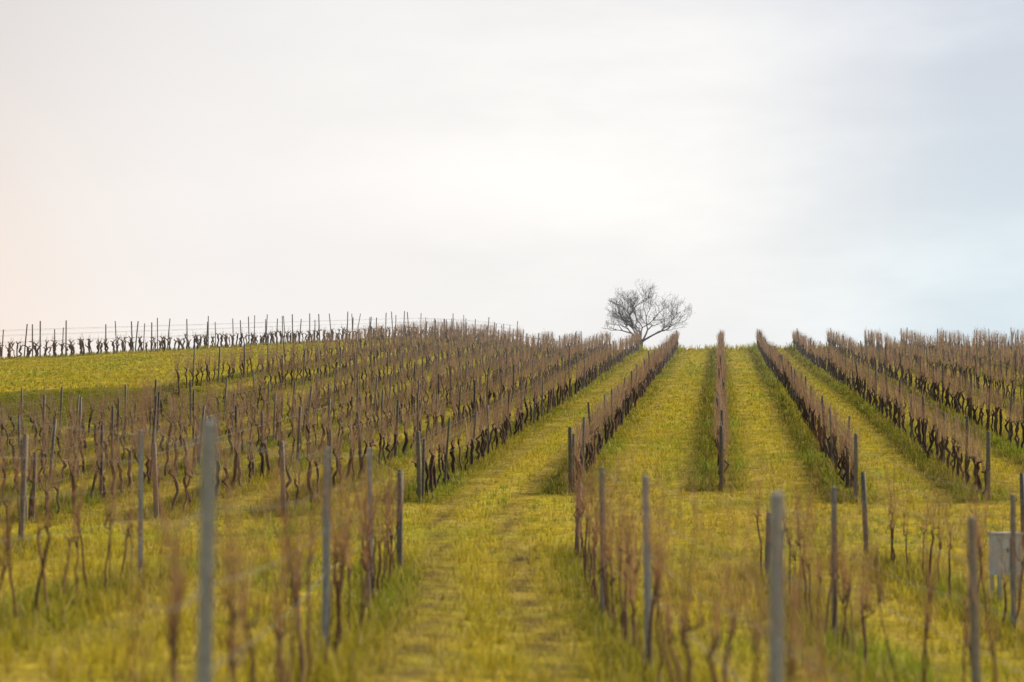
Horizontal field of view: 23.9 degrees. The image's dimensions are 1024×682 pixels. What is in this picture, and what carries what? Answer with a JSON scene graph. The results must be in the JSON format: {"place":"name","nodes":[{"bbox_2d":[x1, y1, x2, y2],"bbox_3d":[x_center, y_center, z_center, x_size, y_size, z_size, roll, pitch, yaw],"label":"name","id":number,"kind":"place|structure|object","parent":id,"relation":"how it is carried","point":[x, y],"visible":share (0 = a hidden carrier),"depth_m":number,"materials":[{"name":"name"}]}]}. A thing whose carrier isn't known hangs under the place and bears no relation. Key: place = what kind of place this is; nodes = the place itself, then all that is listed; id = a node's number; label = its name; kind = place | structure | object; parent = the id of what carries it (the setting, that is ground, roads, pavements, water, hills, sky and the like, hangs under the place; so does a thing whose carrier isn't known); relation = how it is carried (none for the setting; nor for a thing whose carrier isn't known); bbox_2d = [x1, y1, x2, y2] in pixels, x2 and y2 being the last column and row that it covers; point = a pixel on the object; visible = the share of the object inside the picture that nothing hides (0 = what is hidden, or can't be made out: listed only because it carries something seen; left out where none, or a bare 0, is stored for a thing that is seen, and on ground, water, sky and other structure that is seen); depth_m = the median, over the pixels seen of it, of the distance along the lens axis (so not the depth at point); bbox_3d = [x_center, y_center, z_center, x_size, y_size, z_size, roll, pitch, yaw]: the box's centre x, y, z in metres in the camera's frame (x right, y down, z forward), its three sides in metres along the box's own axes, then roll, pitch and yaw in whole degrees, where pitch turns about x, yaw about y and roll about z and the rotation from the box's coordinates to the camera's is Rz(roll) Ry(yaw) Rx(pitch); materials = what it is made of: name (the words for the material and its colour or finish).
{"place":"outdoors","nodes":[
{"label":"outdoors","id":0,"kind":"place"},
{"bbox_2d":[0,339,1023,681],"bbox_3d":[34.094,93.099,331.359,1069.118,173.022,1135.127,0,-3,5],"label":"terrain","id":1,"kind":"structure","parent":0,"point":[26,667],"depth_m":51.53,"materials":[{"name":"green plant"}]},
{"bbox_2d":[0,350,1023,681],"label":"vineyard","id":2,"kind":"object","parent":1,"relation":"on","point":[366,560],"visible":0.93,"depth_m":20.01,"materials":[{"name":"brown plant"}]},
{"bbox_2d":[0,400,1023,553],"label":"grass tufts","id":3,"kind":"object","parent":1,"relation":"on","point":[700,459],"visible":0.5,"depth_m":63.14,"materials":[{"name":"green plant"}]},
{"bbox_2d":[0,349,1023,426],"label":"grass tufts","id":4,"kind":"object","parent":1,"relation":"on","point":[776,393],"visible":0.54,"depth_m":112.87,"materials":[{"name":"green plant"}]},
{"bbox_2d":[0,532,1023,681],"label":"grass tufts","id":5,"kind":"object","parent":1,"relation":"on","point":[368,648],"visible":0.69,"depth_m":28.94,"materials":[{"name":"green plant"}]},
{"bbox_2d":[69,336,1023,371],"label":"grass tufts","id":6,"kind":"object","parent":1,"relation":"on","point":[757,354],"visible":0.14,"depth_m":167.99,"materials":[{"name":"green plant"}]},
{"bbox_2d":[138,419,1015,681],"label":"vineyard posts","id":7,"kind":"object","parent":1,"relation":"on","point":[206,571],"visible":0.76,"depth_m":12.01,"materials":[{"name":"grey wood"}]},
{"bbox_2d":[603,278,695,346],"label":"bare tree","id":8,"kind":"object","parent":1,"relation":"on","point":[620,316],"visible":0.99,"depth_m":221.61,"materials":[{"name":"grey plant"}]},
{"bbox_2d":[428,331,1023,351],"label":"grass tufts","id":9,"kind":"object","parent":1,"relation":"on","point":[679,347],"visible":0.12,"depth_m":202.26,"materials":[{"name":"green plant"}]},
{"bbox_2d":[987,532,1023,599],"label":"sign","id":10,"kind":"object","parent":1,"relation":"on","point":[1004,541],"visible":0.67,"depth_m":37.22,"materials":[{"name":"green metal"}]},
{"bbox_2d":[0,311,1023,521],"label":"grapevines","id":11,"kind":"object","parent":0,"point":[806,402],"depth_m":81.88,"materials":[{"name":"brown plant"}]},
{"bbox_2d":[0,0,1023,357],"label":"sky","id":12,"kind":"structure","parent":0,"point":[778,168],"materials":[{"name":"white"}]},
{"bbox_2d":[302,318,1023,386],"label":"grapevines","id":13,"kind":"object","parent":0,"point":[658,362],"depth_m":153.74,"materials":[{"name":"brown plant"}]}
]}

